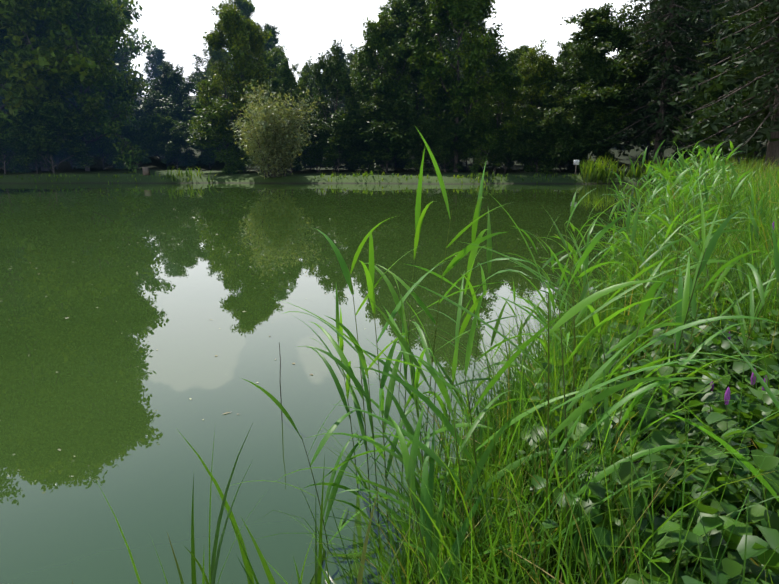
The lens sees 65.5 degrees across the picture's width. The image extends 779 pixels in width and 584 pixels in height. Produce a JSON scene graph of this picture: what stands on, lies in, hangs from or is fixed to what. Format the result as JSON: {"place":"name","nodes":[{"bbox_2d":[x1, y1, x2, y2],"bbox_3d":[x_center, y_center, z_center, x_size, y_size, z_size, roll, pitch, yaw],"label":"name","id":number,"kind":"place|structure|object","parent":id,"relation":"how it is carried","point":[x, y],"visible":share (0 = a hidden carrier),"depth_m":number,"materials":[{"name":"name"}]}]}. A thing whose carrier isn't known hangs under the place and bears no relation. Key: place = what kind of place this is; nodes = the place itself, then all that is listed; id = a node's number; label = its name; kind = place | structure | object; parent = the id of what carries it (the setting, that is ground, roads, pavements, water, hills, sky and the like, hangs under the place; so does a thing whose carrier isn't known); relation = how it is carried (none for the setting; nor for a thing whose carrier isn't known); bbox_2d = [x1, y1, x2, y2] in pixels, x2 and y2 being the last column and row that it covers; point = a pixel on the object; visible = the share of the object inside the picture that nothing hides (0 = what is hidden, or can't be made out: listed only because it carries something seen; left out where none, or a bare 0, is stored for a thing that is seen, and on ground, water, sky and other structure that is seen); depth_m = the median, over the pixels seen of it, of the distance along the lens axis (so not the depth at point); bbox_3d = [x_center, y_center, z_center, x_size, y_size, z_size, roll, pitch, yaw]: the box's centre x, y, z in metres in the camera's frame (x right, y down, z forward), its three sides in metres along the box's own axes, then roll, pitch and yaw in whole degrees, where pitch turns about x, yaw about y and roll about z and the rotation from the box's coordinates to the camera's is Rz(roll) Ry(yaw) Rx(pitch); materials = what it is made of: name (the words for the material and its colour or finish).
{"place":"outdoors","nodes":[
{"label":"outdoors","id":0,"kind":"place"},
{"bbox_2d":[0,183,663,583],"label":"pond water","id":1,"kind":"structure","parent":0,"point":[158,275],"depth_m":6.08,"materials":[{"name":"green liquid"}]},
{"bbox_2d":[0,211,516,456],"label":"floating leaves","id":2,"kind":"object","parent":1,"relation":"on","point":[219,328],"visible":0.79,"depth_m":7.10,"materials":[{"name":"beige plant"}]},
{"bbox_2d":[279,325,408,419],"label":"dead reed stalks","id":3,"kind":"object","parent":1,"relation":"in","point":[280,376],"visible":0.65,"depth_m":4.39,"materials":[{"name":"brown plant"}]},
{"bbox_2d":[117,0,649,95],"label":"sky","id":4,"kind":"structure","parent":0,"point":[307,28],"materials":[{"name":"white"}]},
{"bbox_2d":[0,94,776,583],"bbox_3d":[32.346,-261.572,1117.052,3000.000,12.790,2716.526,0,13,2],"label":"ground","id":5,"kind":"structure","parent":0,"point":[158,168],"depth_m":39.38,"materials":[{"name":"green plant"}]},
{"bbox_2d":[0,0,87,160],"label":"tree","id":6,"kind":"object","parent":5,"relation":"on","point":[23,76],"depth_m":40.28,"materials":[{"name":"green plant"}]},
{"bbox_2d":[1,95,96,172],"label":"shrub","id":7,"kind":"object","parent":5,"relation":"on","point":[62,122],"depth_m":40.58,"materials":[{"name":"green plant"}]},
{"bbox_2d":[31,137,76,169],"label":"shrub","id":8,"kind":"object","parent":5,"relation":"on","point":[62,159],"depth_m":49.11,"materials":[{"name":"green plant"}]},
{"bbox_2d":[0,0,144,170],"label":"tree","id":9,"kind":"object","parent":5,"relation":"on","point":[75,67],"depth_m":40.29,"materials":[{"name":"green plant"}]},
{"bbox_2d":[0,0,148,173],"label":"tree","id":10,"kind":"object","parent":5,"relation":"on","point":[67,10],"depth_m":43.11,"materials":[{"name":"green plant"}]},
{"bbox_2d":[0,0,155,163],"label":"tree","id":11,"kind":"object","parent":5,"relation":"on","point":[119,55],"depth_m":58.63,"materials":[{"name":"green plant"}]},
{"bbox_2d":[82,0,133,63],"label":"tree","id":12,"kind":"object","parent":5,"relation":"on","point":[130,62],"depth_m":66.38,"materials":[{"name":"green plant"}]},
{"bbox_2d":[104,101,132,143],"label":"tree","id":13,"kind":"object","parent":5,"relation":"on","point":[114,115],"depth_m":55.90,"materials":[{"name":"green plant"}]},
{"bbox_2d":[91,7,145,65],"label":"tree","id":14,"kind":"object","parent":5,"relation":"on","point":[132,33],"depth_m":82.87,"materials":[{"name":"green plant"}]},
{"bbox_2d":[115,123,156,168],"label":"shrub","id":15,"kind":"object","parent":5,"relation":"on","point":[140,138],"depth_m":48.83,"materials":[{"name":"green plant"}]},
{"bbox_2d":[121,105,181,161],"bbox_3d":[-20.973,-14.520,55.330,6.939,5.717,6.792,6,14,26],"label":"shrub","id":16,"kind":"object","parent":5,"relation":"on","point":[137,111],"depth_m":54.31,"materials":[{"name":"green plant"}]},
{"bbox_2d":[143,47,166,87],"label":"tree","id":17,"kind":"object","parent":5,"relation":"on","point":[156,53],"depth_m":76.63,"materials":[{"name":"green plant"}]},
{"bbox_2d":[133,112,193,166],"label":"shrub","id":18,"kind":"object","parent":5,"relation":"on","point":[160,122],"depth_m":49.70,"materials":[{"name":"green plant"}]},
{"bbox_2d":[138,89,196,162],"bbox_3d":[-19.554,-14.619,53.625,6.348,6.454,6.012,9,16,35],"label":"shrub","id":19,"kind":"object","parent":5,"relation":"on","point":[160,105],"depth_m":53.00,"materials":[{"name":"green plant"}]},
{"bbox_2d":[141,59,200,114],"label":"tree","id":20,"kind":"object","parent":5,"relation":"on","point":[170,80],"depth_m":55.08,"materials":[{"name":"green plant"}]},
{"bbox_2d":[157,63,187,107],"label":"tree","id":21,"kind":"object","parent":5,"relation":"on","point":[181,69],"depth_m":65.69,"materials":[{"name":"green plant"}]},
{"bbox_2d":[155,120,198,168],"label":"shrub","id":22,"kind":"object","parent":5,"relation":"on","point":[167,151],"depth_m":49.18,"materials":[{"name":"green plant"}]},
{"bbox_2d":[180,93,223,122],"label":"tree","id":23,"kind":"object","parent":5,"relation":"on","point":[182,104],"visible":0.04,"depth_m":54.89,"materials":[{"name":"green plant"}]},
{"bbox_2d":[181,83,223,123],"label":"tree","id":24,"kind":"object","parent":5,"relation":"on","point":[189,115],"depth_m":53.13,"materials":[{"name":"green plant"}]},
{"bbox_2d":[194,65,211,99],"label":"tree","id":25,"kind":"object","parent":5,"relation":"on","point":[205,68],"depth_m":65.62,"materials":[{"name":"green plant"}]},
{"bbox_2d":[189,118,226,168],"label":"shrub","id":26,"kind":"object","parent":5,"relation":"on","point":[204,156],"depth_m":49.17,"materials":[{"name":"green plant"}]},
{"bbox_2d":[184,48,241,101],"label":"tree","id":27,"kind":"object","parent":5,"relation":"on","point":[194,75],"depth_m":64.76,"materials":[{"name":"green plant"}]},
{"bbox_2d":[206,46,231,95],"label":"tree","id":28,"kind":"object","parent":5,"relation":"on","point":[223,55],"depth_m":58.57,"materials":[{"name":"green plant"}]},
{"bbox_2d":[206,125,238,165],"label":"shrub","id":29,"kind":"object","parent":5,"relation":"on","point":[218,147],"depth_m":48.59,"materials":[{"name":"green plant"}]},
{"bbox_2d":[186,98,266,174],"bbox_3d":[-11.850,-11.181,43.617,5.461,6.008,8.211,0,13,-2],"label":"shrub","id":30,"kind":"object","parent":5,"relation":"on","point":[204,133],"depth_m":42.10,"materials":[{"name":"green plant"}]},
{"bbox_2d":[216,0,255,73],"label":"tree","id":31,"kind":"object","parent":5,"relation":"on","point":[246,7],"depth_m":64.53,"materials":[{"name":"green plant"}]},
{"bbox_2d":[194,0,284,170],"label":"tree","id":32,"kind":"object","parent":5,"relation":"on","point":[234,27],"depth_m":42.48,"materials":[{"name":"green plant"}]},
{"bbox_2d":[230,117,257,164],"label":"shrub","id":33,"kind":"object","parent":5,"relation":"on","point":[237,135],"depth_m":43.55,"materials":[{"name":"green plant"}]},
{"bbox_2d":[72,423,443,583],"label":"grass","id":34,"kind":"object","parent":5,"relation":"on","point":[249,571],"visible":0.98,"depth_m":2.22,"materials":[{"name":"green plant"}]},
{"bbox_2d":[229,31,294,99],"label":"tree","id":35,"kind":"object","parent":5,"relation":"on","point":[269,45],"visible":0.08,"depth_m":63.31,"materials":[{"name":"green plant"}]},
{"bbox_2d":[256,21,285,89],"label":"tree","id":36,"kind":"object","parent":5,"relation":"on","point":[273,38],"visible":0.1,"depth_m":65.35,"materials":[{"name":"green plant"}]},
{"bbox_2d":[254,45,291,111],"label":"tree","id":37,"kind":"object","parent":5,"relation":"on","point":[274,62],"depth_m":53.67,"materials":[{"name":"green plant"}]},
{"bbox_2d":[226,78,323,178],"bbox_3d":[-7.788,-10.157,37.776,5.730,6.412,5.833,13,18,44],"label":"shrub","id":38,"kind":"object","parent":5,"relation":"on","point":[265,119],"depth_m":37.51,"materials":[{"name":"green plant"}]},
{"bbox_2d":[266,49,319,170],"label":"tree","id":39,"kind":"object","parent":5,"relation":"on","point":[288,81],"depth_m":45.27,"materials":[{"name":"green plant"}]},
{"bbox_2d":[285,121,314,172],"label":"shrub","id":40,"kind":"object","parent":5,"relation":"on","point":[296,165],"depth_m":43.96,"materials":[{"name":"green plant"}]},
{"bbox_2d":[291,56,317,114],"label":"tree","id":41,"kind":"object","parent":5,"relation":"on","point":[295,67],"depth_m":64.44,"materials":[{"name":"green plant"}]},
{"bbox_2d":[290,104,325,169],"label":"shrub","id":42,"kind":"object","parent":5,"relation":"on","point":[302,128],"depth_m":46.60,"materials":[{"name":"green plant"}]},
{"bbox_2d":[291,62,342,158],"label":"tree","id":43,"kind":"object","parent":5,"relation":"on","point":[311,85],"depth_m":53.09,"materials":[{"name":"green plant"}]},
{"bbox_2d":[293,107,342,172],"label":"shrub","id":44,"kind":"object","parent":5,"relation":"on","point":[311,159],"depth_m":42.70,"materials":[{"name":"green plant"}]},
{"bbox_2d":[295,39,361,170],"bbox_3d":[-3.972,-13.527,44.176,5.020,9.393,3.647,5,14,21],"label":"tree","id":45,"kind":"object","parent":5,"relation":"on","point":[334,65],"depth_m":43.52,"materials":[{"name":"green plant"}]},
{"bbox_2d":[324,46,347,77],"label":"tree","id":46,"kind":"object","parent":5,"relation":"on","point":[342,54],"depth_m":77.75,"materials":[{"name":"green plant"}]},
{"bbox_2d":[313,109,364,171],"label":"shrub","id":47,"kind":"object","parent":5,"relation":"on","point":[342,121],"depth_m":41.91,"materials":[{"name":"green plant"}]},
{"bbox_2d":[329,154,356,169],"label":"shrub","id":48,"kind":"object","parent":5,"relation":"on","point":[348,166],"depth_m":47.34,"materials":[{"name":"green plant"}]},
{"bbox_2d":[335,44,359,108],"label":"tree","id":49,"kind":"object","parent":5,"relation":"on","point":[350,54],"depth_m":64.37,"materials":[{"name":"green plant"}]},
{"bbox_2d":[338,50,380,109],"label":"tree","id":50,"kind":"object","parent":5,"relation":"on","point":[353,70],"depth_m":52.72,"materials":[{"name":"green plant"}]},
{"bbox_2d":[142,165,576,174],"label":"bank posts","id":51,"kind":"object","parent":5,"relation":"on","point":[146,170],"visible":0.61,"depth_m":39.73,"materials":[{"name":"white"}]},
{"bbox_2d":[0,153,732,183],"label":"bank reeds","id":52,"kind":"object","parent":5,"relation":"on","point":[590,172],"visible":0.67,"depth_m":37.71,"materials":[{"name":"green plant"}]},
{"bbox_2d":[344,121,394,172],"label":"shrub","id":53,"kind":"object","parent":5,"relation":"on","point":[384,157],"depth_m":42.95,"materials":[{"name":"green plant"}]},
{"bbox_2d":[358,151,391,170],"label":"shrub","id":54,"kind":"object","parent":5,"relation":"on","point":[375,164],"depth_m":47.53,"materials":[{"name":"green plant"}]},
{"bbox_2d":[336,84,420,172],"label":"tree","id":55,"kind":"object","parent":5,"relation":"on","point":[372,110],"depth_m":42.10,"materials":[{"name":"green plant"}]},
{"bbox_2d":[351,7,420,171],"bbox_3d":[0.205,-14.581,44.753,6.361,11.442,5.713,-8,15,-30],"label":"tree","id":56,"kind":"object","parent":5,"relation":"on","point":[376,42],"depth_m":43.54,"materials":[{"name":"green plant"}]},
{"bbox_2d":[376,0,396,19],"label":"tree","id":57,"kind":"object","parent":5,"relation":"on","point":[386,8],"depth_m":76.83,"materials":[{"name":"green plant"}]},
{"bbox_2d":[364,0,454,170],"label":"tree","id":58,"kind":"object","parent":5,"relation":"on","point":[407,13],"depth_m":43.14,"materials":[{"name":"green plant"}]},
{"bbox_2d":[395,111,453,173],"bbox_3d":[2.730,-10.495,43.130,5.215,4.707,5.104,-9,16,-33],"label":"shrub","id":59,"kind":"object","parent":5,"relation":"on","point":[427,125],"depth_m":42.04,"materials":[{"name":"green plant"}]},
{"bbox_2d":[403,0,462,118],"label":"tree","id":60,"kind":"object","parent":5,"relation":"on","point":[460,71],"depth_m":51.93,"materials":[{"name":"green plant"}]},
{"bbox_2d":[410,114,473,171],"bbox_3d":[3.606,-10.457,43.549,5.069,4.367,4.962,-1,13,-3],"label":"shrub","id":61,"kind":"object","parent":5,"relation":"on","point":[446,132],"depth_m":42.46,"materials":[{"name":"green plant"}]},
{"bbox_2d":[437,122,468,170],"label":"shrub","id":62,"kind":"object","parent":5,"relation":"on","point":[463,169],"depth_m":46.76,"materials":[{"name":"green plant"}]},
{"bbox_2d":[411,9,497,95],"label":"tree","id":63,"kind":"object","parent":5,"relation":"on","point":[454,41],"depth_m":62.64,"materials":[{"name":"green plant"}]},
{"bbox_2d":[406,0,527,171],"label":"tree","id":64,"kind":"object","parent":5,"relation":"on","point":[473,12],"depth_m":41.20,"materials":[{"name":"green plant"}]},
{"bbox_2d":[459,152,493,170],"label":"shrub","id":65,"kind":"object","parent":5,"relation":"on","point":[466,164],"depth_m":47.24,"materials":[{"name":"green plant"}]},
{"bbox_2d":[441,88,513,170],"bbox_3d":[6.151,-11.562,43.511,6.021,6.046,5.703,5,14,22],"label":"shrub","id":66,"kind":"object","parent":5,"relation":"on","point":[469,126],"depth_m":42.14,"materials":[{"name":"green plant"}]},
{"bbox_2d":[460,19,495,57],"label":"tree","id":67,"kind":"object","parent":5,"relation":"on","point":[489,30],"depth_m":74.68,"materials":[{"name":"green plant"}]},
{"bbox_2d":[470,49,507,164],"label":"tree","id":68,"kind":"object","parent":5,"relation":"on","point":[491,58],"depth_m":50.25,"materials":[{"name":"green plant"}]},
{"bbox_2d":[455,44,533,173],"bbox_3d":[7.426,-12.694,43.089,5.575,8.984,5.518,-3,13,-13],"label":"tree","id":69,"kind":"object","parent":5,"relation":"on","point":[506,94],"depth_m":41.80,"materials":[{"name":"green plant"}]},
{"bbox_2d":[225,126,778,583],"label":"reed","id":70,"kind":"object","parent":5,"relation":"on","point":[597,376],"depth_m":2.79,"materials":[{"name":"green plant"}]},
{"bbox_2d":[483,115,525,172],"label":"shrub","id":71,"kind":"object","parent":5,"relation":"on","point":[506,150],"depth_m":42.45,"materials":[{"name":"green plant"}]},
{"bbox_2d":[245,200,778,583],"bbox_3d":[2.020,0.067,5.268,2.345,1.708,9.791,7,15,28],"label":"bank grass","id":72,"kind":"structure","parent":5,"relation":"on","point":[513,551],"depth_m":2.26,"materials":[{"name":"green plant"}]},
{"bbox_2d":[505,45,525,107],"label":"tree","id":73,"kind":"object","parent":5,"relation":"on","point":[512,54],"depth_m":62.40,"materials":[{"name":"green plant"}]},
{"bbox_2d":[506,109,541,169],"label":"shrub","id":74,"kind":"object","parent":5,"relation":"on","point":[529,124],"depth_m":44.24,"materials":[{"name":"green plant"}]},
{"bbox_2d":[520,45,532,55],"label":"tree","id":75,"kind":"object","parent":5,"relation":"on","point":[526,50],"visible":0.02,"depth_m":77.64,"materials":[{"name":"green plant"}]},
{"bbox_2d":[505,103,554,171],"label":"shrub","id":76,"kind":"object","parent":5,"relation":"on","point":[529,110],"depth_m":44.04,"materials":[{"name":"green plant"}]},
{"bbox_2d":[506,39,558,123],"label":"tree","id":77,"kind":"object","parent":5,"relation":"on","point":[540,66],"depth_m":44.08,"materials":[{"name":"green plant"}]},
{"bbox_2d":[518,51,555,109],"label":"tree","id":78,"kind":"object","parent":5,"relation":"on","point":[528,101],"depth_m":54.11,"materials":[{"name":"green plant"}]},
{"bbox_2d":[556,40,576,64],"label":"tree","id":79,"kind":"object","parent":5,"relation":"on","point":[564,51],"depth_m":63.37,"materials":[{"name":"green plant"}]},
{"bbox_2d":[528,103,607,173],"bbox_3d":[12.292,-10.469,41.854,5.499,5.250,5.383,4,14,17],"label":"shrub","id":80,"kind":"object","parent":5,"relation":"on","point":[552,121],"depth_m":41.18,"materials":[{"name":"green plant"}]},
{"bbox_2d":[564,159,587,171],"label":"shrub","id":81,"kind":"object","parent":5,"relation":"on","point":[571,167],"depth_m":46.46,"materials":[{"name":"green plant"}]},
{"bbox_2d":[541,39,626,168],"bbox_3d":[13.756,-13.271,43.466,4.728,9.401,6.424,-23,26,-59],"label":"tree","id":82,"kind":"object","parent":5,"relation":"on","point":[592,60],"depth_m":42.42,"materials":[{"name":"green plant"}]},
{"bbox_2d":[550,79,634,168],"bbox_3d":[14.178,-11.550,42.692,5.544,6.367,5.251,-11,17,-39],"label":"tree","id":83,"kind":"object","parent":5,"relation":"on","point":[576,100],"depth_m":41.36,"materials":[{"name":"green plant"}]},
{"bbox_2d":[527,2,671,169],"bbox_3d":[14.824,-14.928,44.652,8.399,12.002,11.413,-7,15,-27],"label":"tree","id":84,"kind":"object","parent":5,"relation":"on","point":[605,30],"depth_m":41.84,"materials":[{"name":"green plant"}]},
{"bbox_2d":[516,244,778,583],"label":"bank herbs","id":85,"kind":"object","parent":5,"relation":"on","point":[730,567],"visible":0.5,"depth_m":2.12,"materials":[{"name":"green plant"}]},
{"bbox_2d":[674,221,773,404],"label":"flower spikes","id":86,"kind":"object","parent":85,"relation":"on","point":[727,395],"visible":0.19,"depth_m":2.66,"materials":[{"name":"purple plant"}]},
{"bbox_2d":[618,20,694,160],"bbox_3d":[23.248,-18.065,54.280,9.045,12.460,6.571,5,14,19],"label":"tree","id":87,"kind":"object","parent":5,"relation":"on","point":[647,152],"depth_m":54.58,"materials":[{"name":"green plant"}]},
{"bbox_2d":[592,0,728,163],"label":"spruce","id":88,"kind":"object","parent":5,"relation":"on","point":[649,131],"depth_m":39.55,"materials":[{"name":"green plant"}]},
{"bbox_2d":[614,0,726,164],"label":"spruce","id":89,"kind":"object","parent":5,"relation":"on","point":[681,66],"depth_m":47.51,"materials":[{"name":"green plant"}]},
{"bbox_2d":[581,161,778,296],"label":"bank grass","id":90,"kind":"structure","parent":5,"relation":"on","point":[746,180],"depth_m":8.05,"materials":[{"name":"green plant"}]},
{"bbox_2d":[643,0,740,142],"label":"tree","id":91,"kind":"object","parent":5,"relation":"on","point":[716,22],"depth_m":50.89,"materials":[{"name":"green plant"}]},
{"bbox_2d":[633,2,762,158],"bbox_3d":[33.622,-22.926,51.899,17.486,24.255,17.665,-10,16,-36],"label":"tree","id":92,"kind":"object","parent":5,"relation":"on","point":[643,146],"depth_m":55.03,"materials":[{"name":"green plant"}]},
{"bbox_2d":[643,160,778,363],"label":"tall bank grass","id":93,"kind":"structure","parent":5,"relation":"on","point":[766,201],"depth_m":4.99,"materials":[{"name":"green plant"}]},
{"bbox_2d":[657,153,778,194],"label":"bank grass","id":94,"kind":"structure","parent":5,"relation":"on","point":[745,164],"depth_m":23.68,"materials":[{"name":"green plant"}]},
{"bbox_2d":[657,0,778,161],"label":"spruce","id":95,"kind":"object","parent":5,"relation":"on","point":[714,13],"depth_m":37.55,"materials":[{"name":"green plant"}]},
{"bbox_2d":[666,0,778,169],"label":"spruce","id":96,"kind":"object","parent":5,"relation":"on","point":[757,64],"depth_m":25.26,"materials":[{"name":"green plant"}]},
{"bbox_2d":[672,16,778,150],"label":"tree","id":97,"kind":"object","parent":5,"relation":"on","point":[719,57],"depth_m":40.37,"materials":[{"name":"green plant"}]},
{"bbox_2d":[678,238,772,516],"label":"flower stems","id":98,"kind":"object","parent":5,"relation":"on","point":[747,391],"visible":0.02,"depth_m":2.70,"materials":[{"name":"green plant"}]},
{"bbox_2d":[690,65,763,161],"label":"tree","id":99,"kind":"object","parent":5,"relation":"on","point":[716,94],"depth_m":36.27,"materials":[{"name":"green plant"}]},
{"bbox_2d":[706,0,778,160],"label":"spruce","id":100,"kind":"object","parent":5,"relation":"on","point":[761,142],"depth_m":31.05,"materials":[{"name":"green plant"}]}
]}

